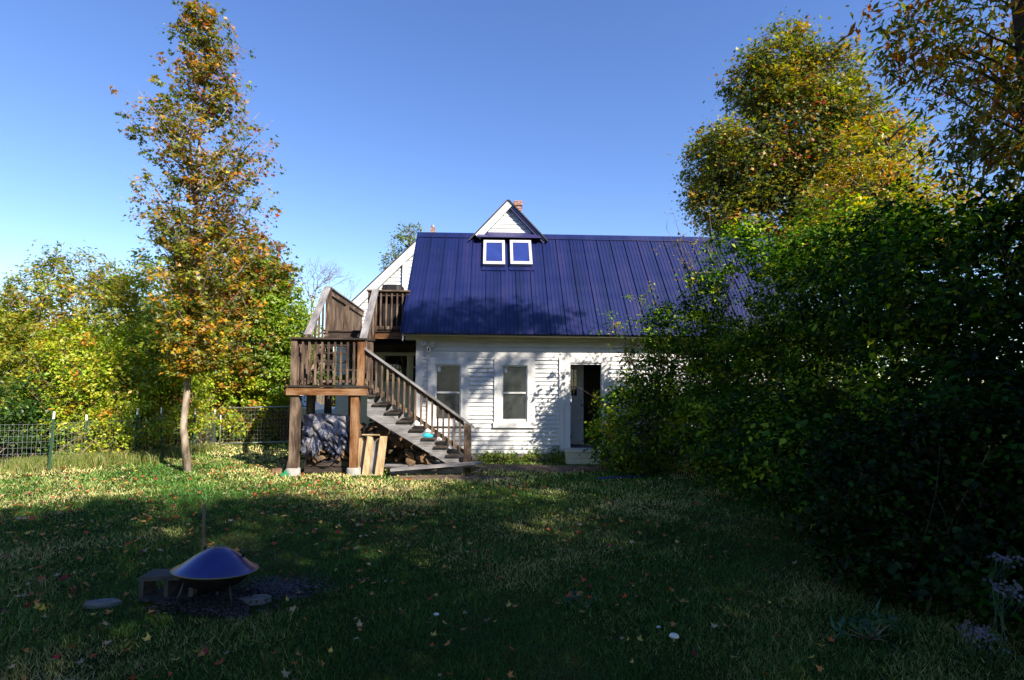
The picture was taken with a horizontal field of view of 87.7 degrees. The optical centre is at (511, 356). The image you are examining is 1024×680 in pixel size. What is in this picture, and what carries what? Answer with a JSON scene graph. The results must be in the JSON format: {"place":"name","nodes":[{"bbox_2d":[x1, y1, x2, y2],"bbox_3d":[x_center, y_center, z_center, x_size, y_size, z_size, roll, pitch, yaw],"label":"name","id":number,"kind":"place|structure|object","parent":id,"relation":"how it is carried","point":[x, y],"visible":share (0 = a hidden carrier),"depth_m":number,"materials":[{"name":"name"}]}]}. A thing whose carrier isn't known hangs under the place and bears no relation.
{"place":"outdoors","nodes":[
{"label":"outdoors","id":0,"kind":"place"},
{"bbox_2d":[0,438,235,476],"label":"tall grass","id":1,"kind":"structure","parent":0,"point":[29,465],"depth_m":11.17,"materials":[{"name":"green plant"}]},
{"bbox_2d":[365,426,382,430],"bbox_3d":[-2.817,1.482,10.940,0.150,0.093,0.420,-21,-15,23],"label":"firewood log","id":2,"kind":"object","parent":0,"point":[373,428],"visible":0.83,"depth_m":10.84,"materials":[{"name":"brown wood"}]},
{"bbox_2d":[389,475,523,479],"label":"dirt path","id":3,"kind":"structure","parent":0,"point":[437,477],"depth_m":9.82,"materials":[{"name":"soil"}]},
{"bbox_2d":[0,391,1023,679],"bbox_3d":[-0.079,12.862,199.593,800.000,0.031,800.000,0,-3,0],"label":"ground","id":4,"kind":"structure","parent":0,"point":[474,643],"depth_m":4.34,"materials":[{"name":"green plant"}]},
{"bbox_2d":[0,303,71,448],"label":"deciduous tree","id":5,"kind":"object","parent":4,"relation":"on","point":[15,333],"visible":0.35,"depth_m":13.60,"materials":[{"name":"green plant"}]},
{"bbox_2d":[0,370,85,457],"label":"shrub","id":6,"kind":"object","parent":4,"relation":"on","point":[7,415],"visible":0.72,"depth_m":12.10,"materials":[{"name":"green plant"}]},
{"bbox_2d":[0,292,96,378],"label":"distant tree","id":7,"kind":"object","parent":4,"relation":"on","point":[34,315],"visible":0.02,"depth_m":24.28,"materials":[{"name":"green plant"}]},
{"bbox_2d":[48,412,54,470],"bbox_3d":[-8.864,1.691,10.252,0.086,1.262,0.030,0,-3,0],"label":"fence post","id":8,"kind":"object","parent":4,"relation":"on","point":[51,440],"visible":0.78,"depth_m":10.25,"materials":[{"name":"green metal"}]},
{"bbox_2d":[0,239,149,417],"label":"deciduous tree","id":9,"kind":"object","parent":4,"relation":"on","point":[65,295],"visible":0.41,"depth_m":14.49,"materials":[{"name":"green plant"}]},
{"bbox_2d":[0,309,153,456],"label":"shrub","id":10,"kind":"object","parent":4,"relation":"on","point":[52,361],"visible":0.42,"depth_m":12.65,"materials":[{"name":"green plant"}]},
{"bbox_2d":[85,415,87,452],"bbox_3d":[-9.341,1.839,11.702,0.096,1.122,0.030,0,-3,0],"label":"fence post","id":11,"kind":"object","parent":4,"relation":"on","point":[86,429],"visible":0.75,"depth_m":11.72,"materials":[{"name":"green metal"}]},
{"bbox_2d":[83,598,121,608],"bbox_3d":[-3.137,1.905,4.096,0.259,0.055,0.130,2,-3,-21],"label":"paving stone","id":12,"kind":"object","parent":4,"relation":"on","point":[96,603],"visible":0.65,"depth_m":4.07,"materials":[{"name":"grey stone"}]},
{"bbox_2d":[0,412,216,466],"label":"wire fence","id":13,"kind":"object","parent":4,"relation":"on","point":[49,435],"visible":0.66,"depth_m":11.72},
{"bbox_2d":[32,336,188,454],"bbox_3d":[-9.418,1.184,12.835,3.263,3.466,2.544,0,-3,0],"label":"shrub","id":14,"kind":"object","parent":4,"relation":"on","point":[103,372],"visible":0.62,"depth_m":12.34,"materials":[{"name":"green plant"}]},
{"bbox_2d":[44,388,181,461],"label":"shrub","id":15,"kind":"object","parent":4,"relation":"on","point":[103,445],"visible":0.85,"depth_m":11.73,"materials":[{"name":"green plant"}]},
{"bbox_2d":[60,258,185,404],"bbox_3d":[-10.755,-0.199,15.354,4.172,5.519,3.602,0,-3,0],"label":"deciduous tree","id":16,"kind":"object","parent":4,"relation":"on","point":[144,283],"visible":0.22,"depth_m":15.12,"materials":[{"name":"green plant"}]},
{"bbox_2d":[134,409,138,451],"bbox_3d":[-8.401,1.791,11.906,0.056,1.251,0.030,0,-3,0],"label":"fence post","id":17,"kind":"object","parent":4,"relation":"on","point":[136,430],"visible":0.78,"depth_m":11.91,"materials":[{"name":"green metal"}]},
{"bbox_2d":[63,312,221,449],"bbox_3d":[-9.139,0.591,13.617,3.402,3.760,2.992,0,-3,0],"label":"shrub","id":18,"kind":"object","parent":4,"relation":"on","point":[163,378],"visible":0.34,"depth_m":13.42,"materials":[{"name":"green plant"}]},
{"bbox_2d":[160,408,161,453],"bbox_3d":[-8.231,1.826,12.505,0.096,1.252,0.030,0,-3,0],"label":"fence post","id":19,"kind":"object","parent":4,"relation":"on","point":[160,431],"visible":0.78,"depth_m":12.50,"materials":[{"name":"green metal"}]},
{"bbox_2d":[138,569,203,601],"bbox_3d":[-2.728,1.830,4.282,0.400,0.190,0.190,1,-3,-6],"label":"cinder block","id":20,"kind":"object","parent":4,"relation":"on","point":[147,583],"depth_m":4.22,"materials":[{"name":"concrete"}]},
{"bbox_2d":[115,223,229,415],"bbox_3d":[-16.590,-1.691,26.039,7.345,9.980,4.636,0,-3,0],"label":"distant tree","id":21,"kind":"object","parent":4,"relation":"on","point":[144,258],"visible":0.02,"depth_m":25.46,"materials":[{"name":"green plant"}]},
{"bbox_2d":[129,292,242,445],"bbox_3d":[-9.262,0.355,14.827,3.129,4.357,2.599,0,-3,0],"label":"shrub","id":22,"kind":"object","parent":4,"relation":"on","point":[208,373],"visible":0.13,"depth_m":14.73,"materials":[{"name":"green plant"}]},
{"bbox_2d":[193,409,195,447],"bbox_3d":[-8.052,1.918,13.501,0.056,1.181,0.030,0,-3,0],"label":"fence post","id":23,"kind":"object","parent":4,"relation":"on","point":[194,427],"visible":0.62,"depth_m":13.51,"materials":[{"name":"green metal"}]},
{"bbox_2d":[108,0,285,471],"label":"young maple","id":24,"kind":"object","parent":4,"relation":"on","point":[188,357],"visible":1,"depth_m":10.51,"materials":[{"name":"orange plant"}]},
{"bbox_2d":[157,395,243,446],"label":"shrub","id":25,"kind":"object","parent":4,"relation":"on","point":[202,428],"visible":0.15,"depth_m":15.01,"materials":[{"name":"green plant"}]},
{"bbox_2d":[202,504,205,550],"bbox_3d":[-2.865,1.719,4.951,0.036,0.685,0.018,0,-3,0],"label":"metal stake","id":26,"kind":"object","parent":4,"relation":"on","point":[203,522],"visible":0.57,"depth_m":4.96,"materials":[{"name":"grey metal"}]},
{"bbox_2d":[154,591,255,618],"bbox_3d":[-2.386,1.923,4.158,1.204,0.056,0.671,0,-3,0],"label":"ash bed","id":27,"kind":"object","parent":4,"relation":"on","point":[223,613],"visible":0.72,"depth_m":4.06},
{"bbox_2d":[170,545,258,610],"bbox_3d":[-2.310,1.702,4.161,0.609,0.442,0.608,0,-3,0],"label":"fire pit","id":28,"kind":"object","parent":27,"relation":"on","point":[216,567],"visible":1,"depth_m":4.01,"materials":[{"name":"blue metal"}]},
{"bbox_2d":[213,410,215,444],"bbox_3d":[-8.293,2.031,14.847,0.036,1.100,0.030,0,-3,0],"label":"fence post","id":29,"kind":"object","parent":4,"relation":"on","point":[214,429],"visible":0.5,"depth_m":14.85,"materials":[{"name":"green metal"}]},
{"bbox_2d":[159,326,276,444],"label":"shrub","id":30,"kind":"object","parent":4,"relation":"on","point":[253,402],"visible":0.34,"depth_m":15.45,"materials":[{"name":"green plant"}]},
{"bbox_2d":[80,569,363,626],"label":"pebbles","id":31,"kind":"object","parent":4,"relation":"on","point":[275,581],"visible":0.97,"depth_m":4.28,"materials":[{"name":"grey gravel"}]},
{"bbox_2d":[159,215,312,439],"bbox_3d":[-8.488,-0.900,16.471,4.535,6.939,3.837,0,-3,0],"label":"maple tree","id":32,"kind":"object","parent":4,"relation":"on","point":[252,359],"visible":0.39,"depth_m":15.83,"materials":[{"name":"green plant"}]},
{"bbox_2d":[204,368,289,441],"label":"shrub","id":33,"kind":"object","parent":4,"relation":"on","point":[272,425],"visible":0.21,"depth_m":16.20,"materials":[{"name":"green plant"}]},
{"bbox_2d":[238,594,271,605],"bbox_3d":[-2.021,1.917,4.192,0.248,0.055,0.114,2,-3,-22],"label":"paving stone","id":34,"kind":"object","parent":4,"relation":"on","point":[257,597],"visible":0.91,"depth_m":4.16,"materials":[{"name":"grey stone"}]},
{"bbox_2d":[226,383,289,436],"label":"shrub","id":35,"kind":"object","parent":4,"relation":"on","point":[260,417],"visible":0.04,"depth_m":17.08,"materials":[{"name":"green plant"}]},
{"bbox_2d":[219,406,305,444],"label":"garden gate","id":36,"kind":"structure","parent":4,"relation":"on","point":[270,441],"depth_m":15.23,"materials":[{"name":"metal"}]},
{"bbox_2d":[233,579,310,600],"bbox_3d":[-1.992,1.941,4.469,0.884,0.058,0.592,0,-3,0],"label":"gravel patch","id":37,"kind":"object","parent":4,"relation":"on","point":[289,593],"visible":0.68,"depth_m":4.35,"materials":[{"name":"grey gravel"}]},
{"bbox_2d":[214,393,334,438],"bbox_3d":[-7.920,1.895,17.926,4.240,1.520,1.750,0,-3,12],"label":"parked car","id":38,"kind":"object","parent":4,"relation":"on","point":[319,408],"visible":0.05,"depth_m":17.06,"materials":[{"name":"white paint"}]},
{"bbox_2d":[224,250,325,439],"bbox_3d":[-7.276,-0.458,16.532,3.463,6.075,3.103,0,-3,0],"label":"green tree","id":39,"kind":"object","parent":4,"relation":"on","point":[292,325],"visible":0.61,"depth_m":15.96,"materials":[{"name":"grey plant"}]},
{"bbox_2d":[272,468,283,474],"bbox_3d":[-4.482,2.194,10.213,0.220,0.105,0.140,2,-4,-29],"label":"wood block","id":40,"kind":"object","parent":4,"relation":"on","point":[278,470],"depth_m":10.16,"materials":[{"name":"beige wood"}]},
{"bbox_2d":[280,454,290,475],"bbox_3d":[-4.223,1.878,10.056,0.190,0.720,0.186,0,-3,0],"label":"push broom","id":41,"kind":"object","parent":4,"relation":"on","point":[284,473],"visible":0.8,"depth_m":9.95,"materials":[{"name":"green plastic"}]},
{"bbox_2d":[260,341,336,406],"bbox_3d":[-10.760,0.853,26.970,6.191,5.028,4.696,0,-3,0],"label":"distant tree","id":42,"kind":"object","parent":4,"relation":"on","point":[333,399],"visible":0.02,"depth_m":26.42,"materials":[{"name":"green plant"}]},
{"bbox_2d":[292,258,360,404],"bbox_3d":[-8.800,-0.834,24.932,3.246,7.788,2.596,2,-4,-28],"label":"bare tree","id":43,"kind":"object","parent":4,"relation":"on","point":[319,399],"visible":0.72,"depth_m":25.10,"materials":[{"name":"brown plant"}]},
{"bbox_2d":[304,466,348,472],"bbox_3d":[-3.532,2.205,10.713,1.000,0.110,0.880,1,-3,-4],"label":"pallet","id":44,"kind":"object","parent":4,"relation":"on","point":[319,469],"visible":0.39,"depth_m":10.28,"materials":[{"name":"brown wood"}]},
{"bbox_2d":[304,457,348,465],"bbox_3d":[-3.532,2.086,10.739,1.000,0.110,0.880,1,-3,-4],"label":"pallet","id":45,"kind":"object","parent":44,"relation":"on","point":[344,462],"visible":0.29,"depth_m":10.31,"materials":[{"name":"brown wood"}]},
{"bbox_2d":[316,453,327,461],"bbox_3d":[-3.678,1.971,10.430,0.169,0.123,0.420,1,-3,-4],"label":"firewood log","id":46,"kind":"object","parent":45,"relation":"on","point":[322,457],"visible":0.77,"depth_m":10.22,"materials":[{"name":"brown wood"}]},
{"bbox_2d":[358,434,386,475],"bbox_3d":[-2.704,1.874,10.227,0.603,0.767,0.266,0,-3,0],"label":"wooden pallet","id":47,"kind":"object","parent":4,"relation":"on","point":[371,453],"visible":0.91,"depth_m":10.22,"materials":[{"name":"brown wood"}]},
{"bbox_2d":[284,286,474,475],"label":"wooden deck stairs","id":48,"kind":"structure","parent":4,"relation":"on","point":[344,327],"depth_m":10.31,"materials":[{"name":"brown wood"}]},
{"bbox_2d":[310,370,332,384],"bbox_3d":[-3.769,0.420,10.650,0.473,0.312,0.337,3,-4,-40],"label":"flower pot","id":49,"kind":"object","parent":48,"relation":"on","point":[318,377],"visible":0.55,"depth_m":10.61,"materials":[{"name":"ceramic"}]},
{"bbox_2d":[336,372,349,385],"bbox_3d":[-3.404,0.452,10.741,0.341,0.264,0.292,1,-3,-5],"label":"flower pot","id":50,"kind":"object","parent":48,"relation":"on","point":[343,378],"visible":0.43,"depth_m":10.71,"materials":[{"name":"white plastic"}]},
{"bbox_2d":[377,284,405,330],"bbox_3d":[-2.963,-1.183,13.209,0.821,1.160,0.587,1,-3,-4],"label":"covered grill","id":51,"kind":"object","parent":48,"relation":"on","point":[391,287],"visible":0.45,"depth_m":12.94,"materials":[{"name":"black plastic"}]},
{"bbox_2d":[390,461,481,470],"bbox_3d":[-1.431,2.080,10.124,1.708,0.158,0.200,1,-3,-5],"label":"lumber board","id":52,"kind":"object","parent":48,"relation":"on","point":[436,466],"visible":1,"depth_m":10.06,"materials":[{"name":"grey wood"}]},
{"bbox_2d":[385,455,394,461],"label":"firewood log","id":53,"kind":"object","parent":4,"relation":"on","point":[389,459],"visible":0.22,"depth_m":10.95,"materials":[{"name":"brown wood"}]},
{"bbox_2d":[378,222,422,269],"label":"birch tree","id":54,"kind":"object","parent":4,"relation":"on","point":[409,237],"visible":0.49,"depth_m":27.20,"materials":[{"name":"green plant"}]},
{"bbox_2d":[0,457,827,598],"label":"leaf litter","id":55,"kind":"object","parent":4,"relation":"on","point":[41,578],"visible":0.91,"depth_m":7.18,"materials":[{"name":"brown plant"}]},
{"bbox_2d":[390,469,461,474],"bbox_3d":[-1.569,2.217,10.264,1.533,0.100,0.050,1,-3,-7],"label":"lumber board","id":56,"kind":"object","parent":4,"relation":"on","point":[438,471],"visible":0.67,"depth_m":10.23,"materials":[{"name":"grey wood"}]},
{"bbox_2d":[386,466,437,470],"bbox_3d":[-1.911,2.136,10.171,1.006,0.041,0.100,0,-3,9],"label":"lumber board","id":57,"kind":"object","parent":56,"relation":"on","point":[430,469],"visible":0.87,"depth_m":10.11,"materials":[{"name":"grey wood"}]},
{"bbox_2d":[468,468,483,475],"bbox_3d":[-0.699,2.262,10.439,0.070,0.030,0.938,0,-3,12],"label":"lumber board","id":58,"kind":"object","parent":4,"relation":"on","point":[475,472],"visible":0.97,"depth_m":10.33,"materials":[{"name":"grey wood"}]},
{"bbox_2d":[473,450,494,461],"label":"weed","id":59,"kind":"object","parent":4,"relation":"on","point":[486,452],"visible":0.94,"depth_m":12.00,"materials":[{"name":"green plant"}]},
{"bbox_2d":[485,449,507,461],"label":"weed","id":60,"kind":"object","parent":4,"relation":"on","point":[501,455],"visible":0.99,"depth_m":11.97,"materials":[{"name":"green plant"}]},
{"bbox_2d":[503,448,526,462],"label":"weed","id":61,"kind":"object","parent":4,"relation":"on","point":[511,455],"visible":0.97,"depth_m":12.01,"materials":[{"name":"green plant"}]},
{"bbox_2d":[523,446,544,461],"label":"weed","id":62,"kind":"object","parent":4,"relation":"on","point":[532,457],"visible":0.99,"depth_m":12.06,"materials":[{"name":"green plant"}]},
{"bbox_2d":[543,445,564,461],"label":"weed","id":63,"kind":"object","parent":4,"relation":"on","point":[550,455],"visible":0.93,"depth_m":12.09,"materials":[{"name":"green plant"}]},
{"bbox_2d":[552,449,564,462],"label":"weed","id":64,"kind":"object","parent":4,"relation":"on","point":[560,457],"visible":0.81,"depth_m":12.03,"materials":[{"name":"green plant"}]},
{"bbox_2d":[335,199,806,460],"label":"house","id":65,"kind":"structure","parent":4,"relation":"on","point":[506,300],"depth_m":12.79,"materials":[{"name":"white paint"}]},
{"bbox_2d":[421,341,434,351],"bbox_3d":[-1.930,-0.231,12.238,0.306,0.242,0.173,0,-3,-2],"label":"security light","id":66,"kind":"object","parent":65,"relation":"attached to","point":[427,346],"visible":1,"depth_m":12.20,"materials":[{"name":"white plastic"}]},
{"bbox_2d":[570,364,583,443],"bbox_3d":[1.514,1.156,13.017,0.470,1.957,0.095,0,-3,-2],"label":"inner door","id":67,"kind":"structure","parent":65,"relation":"in","point":[576,378],"depth_m":13.02,"materials":[{"name":"grey paint"}]},
{"bbox_2d":[564,591,595,607],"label":"broadleaf weed","id":68,"kind":"object","parent":4,"relation":"on","point":[577,600],"visible":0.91,"depth_m":4.19,"materials":[{"name":"green plant"}]},
{"bbox_2d":[564,449,601,463],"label":"step","id":69,"kind":"structure","parent":4,"relation":"on","point":[572,456],"depth_m":11.72,"materials":[{"name":"beige paint"}]},
{"bbox_2d":[597,475,642,478],"bbox_3d":[2.011,2.252,9.961,0.969,0.028,0.075,1,-3,-20],"label":"garden hose","id":70,"kind":"object","parent":4,"relation":"on","point":[620,477],"visible":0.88,"depth_m":9.97,"materials":[{"name":"blue plastic"}]},
{"bbox_2d":[591,281,683,459],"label":"hedge shrub","id":71,"kind":"object","parent":4,"relation":"on","point":[628,357],"visible":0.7,"depth_m":10.86,"materials":[{"name":"green plant"}]},
{"bbox_2d":[577,325,728,475],"bbox_3d":[2.873,0.988,10.947,3.398,3.279,2.698,0,-3,0],"label":"hedge shrub","id":72,"kind":"object","parent":4,"relation":"on","point":[639,451],"visible":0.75,"depth_m":10.45,"materials":[{"name":"green plant"}]},
{"bbox_2d":[669,633,678,641],"bbox_3d":[1.087,1.883,3.577,0.070,0.052,0.070,0,-3,0],"label":"mushroom","id":73,"kind":"object","parent":4,"relation":"on","point":[674,635],"visible":0.98,"depth_m":3.56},
{"bbox_2d":[653,202,744,422],"bbox_3d":[3.714,-0.383,10.510,1.454,5.393,1.419,-3,-4,42],"label":"hedge shrub","id":74,"kind":"object","parent":4,"relation":"on","point":[680,239],"visible":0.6,"depth_m":10.58,"materials":[{"name":"green plant"}]},
{"bbox_2d":[628,213,819,481],"bbox_3d":[4.108,-0.085,10.148,3.477,5.178,2.729,1,-3,-14],"label":"hedge shrub","id":75,"kind":"object","parent":4,"relation":"on","point":[744,235],"visible":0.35,"depth_m":10.00,"materials":[{"name":"green plant"}]},
{"bbox_2d":[659,181,932,494],"bbox_3d":[4.742,-0.294,8.866,4.391,5.190,2.863,0,-3,0],"label":"hedge shrub","id":76,"kind":"object","parent":4,"relation":"on","point":[790,255],"visible":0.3,"depth_m":8.75,"materials":[{"name":"green plant"}]},
{"bbox_2d":[667,7,941,294],"bbox_3d":[11.776,-5.847,21.831,10.538,17.668,6.680,0,-3,13],"label":"maple tree","id":77,"kind":"object","parent":4,"relation":"on","point":[771,169],"visible":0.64,"depth_m":21.20,"materials":[{"name":"green plant"}]},
{"bbox_2d":[706,309,921,462],"bbox_3d":[6.228,0.630,10.922,4.919,3.904,2.707,0,-3,0],"label":"hedge shrub","id":78,"kind":"object","parent":4,"relation":"on","point":[815,368],"visible":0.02,"depth_m":10.64,"materials":[{"name":"green plant"}]},
{"bbox_2d":[660,174,1023,512],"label":"hedge shrub","id":79,"kind":"object","parent":4,"relation":"on","point":[829,321],"visible":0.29,"depth_m":7.44,"materials":[{"name":"green plant"}]},
{"bbox_2d":[704,174,1023,542],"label":"hedge shrub","id":80,"kind":"object","parent":4,"relation":"on","point":[937,326],"visible":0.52,"depth_m":5.58,"materials":[{"name":"green plant"}]},
{"bbox_2d":[830,598,912,652],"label":"broadleaf weed","id":81,"kind":"object","parent":4,"relation":"on","point":[871,628],"visible":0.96,"depth_m":3.61,"materials":[{"name":"green plant"}]},
{"bbox_2d":[780,306,1023,625],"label":"hedge shrub","id":82,"kind":"object","parent":4,"relation":"on","point":[933,501],"visible":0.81,"depth_m":4.32,"materials":[{"name":"green plant"}]},
{"bbox_2d":[792,98,1018,390],"bbox_3d":[11.076,-2.339,14.972,6.014,9.877,3.761,0,-3,0],"label":"ash tree","id":83,"kind":"object","parent":4,"relation":"on","point":[914,130],"visible":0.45,"depth_m":14.93,"materials":[{"name":"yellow plant"}]},
{"bbox_2d":[836,0,1023,220],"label":"ash tree","id":84,"kind":"object","parent":4,"relation":"on","point":[1003,140],"visible":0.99,"depth_m":5.75,"materials":[{"name":"green plant"}]},
{"bbox_2d":[879,284,1023,660],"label":"hedge shrub","id":85,"kind":"object","parent":4,"relation":"on","point":[967,587],"visible":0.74,"depth_m":3.74,"materials":[{"name":"green plant"}]},
{"bbox_2d":[952,619,1009,668],"bbox_3d":[2.856,1.765,3.264,0.241,0.279,0.298,0,-3,0],"label":"aster","id":86,"kind":"object","parent":4,"relation":"on","point":[980,630],"visible":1,"depth_m":3.28,"materials":[{"name":"purple plant"}]},
{"bbox_2d":[978,549,1023,663],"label":"aster","id":87,"kind":"object","parent":4,"relation":"on","point":[1003,566],"visible":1,"depth_m":3.29,"materials":[{"name":"purple plant"}]},
{"bbox_2d":[984,579,1023,663],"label":"aster","id":88,"kind":"object","parent":4,"relation":"on","point":[1014,596],"visible":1,"depth_m":3.25,"materials":[{"name":"purple plant"}]},
{"bbox_2d":[0,0,1023,382],"label":"sky","id":89,"kind":"structure","parent":0,"point":[385,114],"materials":[{"name":"blue"}]},
{"bbox_2d":[444,464,686,472],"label":"dirt path","id":90,"kind":"structure","parent":0,"point":[548,468],"depth_m":10.97,"materials":[{"name":"soil"}]},
{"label":"firewood log","id":91,"kind":"object","parent":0,"visible":0},
{"bbox_2d":[406,457,417,463],"bbox_3d":[-1.952,2.063,10.603,0.182,0.162,0.420,-16,-8,6],"label":"firewood log","id":92,"kind":"object","parent":91,"relation":"on","point":[409,460],"visible":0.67,"depth_m":10.40,"materials":[{"name":"brown wood"}]},
{"bbox_2d":[405,451,414,459],"bbox_3d":[-2.052,1.963,10.675,0.182,0.162,0.420,0,-3,-13],"label":"firewood log","id":93,"kind":"object","parent":92,"relation":"on","point":[410,454],"visible":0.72,"depth_m":10.48,"materials":[{"name":"brown wood"}]},
{"bbox_2d":[414,455,423,460],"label":"firewood log","id":94,"kind":"object","parent":92,"relation":"on","point":[420,457],"visible":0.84,"depth_m":10.39,"materials":[{"name":"brown wood"}]},
{"label":"firewood log","id":95,"kind":"object","parent":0,"visible":0},
{"bbox_2d":[419,458,430,464],"bbox_3d":[-1.774,2.089,10.536,0.157,0.146,0.420,35,-29,-32],"label":"firewood log","id":96,"kind":"object","parent":95,"relation":"on","point":[427,461],"visible":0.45,"depth_m":10.40,"materials":[{"name":"brown wood"}]},
{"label":"firewood log","id":97,"kind":"object","parent":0,"visible":0},
{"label":"firewood log","id":98,"kind":"object","parent":97,"relation":"on","visible":0},
{"bbox_2d":[387,447,398,453],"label":"firewood log","id":99,"kind":"object","parent":98,"relation":"on","point":[390,450],"visible":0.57,"depth_m":10.90,"materials":[{"name":"brown wood"}]},
{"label":"firewood log","id":100,"kind":"object","parent":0,"visible":0},
{"bbox_2d":[374,429,392,438],"bbox_3d":[-2.601,1.575,10.822,0.162,0.182,0.420,-1,-3,25],"label":"firewood log","id":101,"kind":"object","parent":100,"relation":"on","point":[387,432],"visible":0.67,"depth_m":10.75,"materials":[{"name":"brown wood"}]},
{"label":"firewood log","id":102,"kind":"object","parent":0,"visible":0},
{"bbox_2d":[390,434,401,441],"bbox_3d":[-2.344,1.657,10.833,0.093,0.150,0.420,-40,-9,5],"label":"firewood log","id":103,"kind":"object","parent":102,"relation":"on","point":[395,438],"visible":0.69,"depth_m":10.71,"materials":[{"name":"brown wood"}]},
{"bbox_2d":[391,438,412,447],"bbox_3d":[-2.246,1.750,10.870,0.420,0.182,0.163,-4,16,9],"label":"firewood log","id":104,"kind":"object","parent":102,"relation":"on","point":[397,444],"visible":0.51,"depth_m":10.85,"materials":[{"name":"brown wood"}]},
{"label":"firewood log","id":105,"kind":"object","parent":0,"visible":0},
{"bbox_2d":[384,464,474,466],"bbox_3d":[-1.611,2.131,10.422,1.780,0.057,0.150,0,-3,5],"label":"lumber board","id":106,"kind":"object","parent":105,"relation":"on","point":[397,465],"visible":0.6,"depth_m":10.40,"materials":[{"name":"grey wood"}]},
{"bbox_2d":[430,459,445,463],"bbox_3d":[-1.643,2.075,10.650,0.902,0.083,0.120,-2,-4,34],"label":"lumber board","id":107,"kind":"object","parent":106,"relation":"on","point":[437,461],"visible":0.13,"depth_m":10.50,"materials":[{"name":"grey wood"}]},
{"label":"firewood log","id":108,"kind":"object","parent":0,"visible":0},
{"bbox_2d":[301,413,349,462],"bbox_3d":[-3.499,1.585,10.505,1.060,0.934,0.769,1,-3,-4],"label":"tarp","id":109,"kind":"object","parent":108,"relation":"on","point":[330,432],"visible":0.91,"depth_m":10.22,"materials":[{"name":"grey plastic"}]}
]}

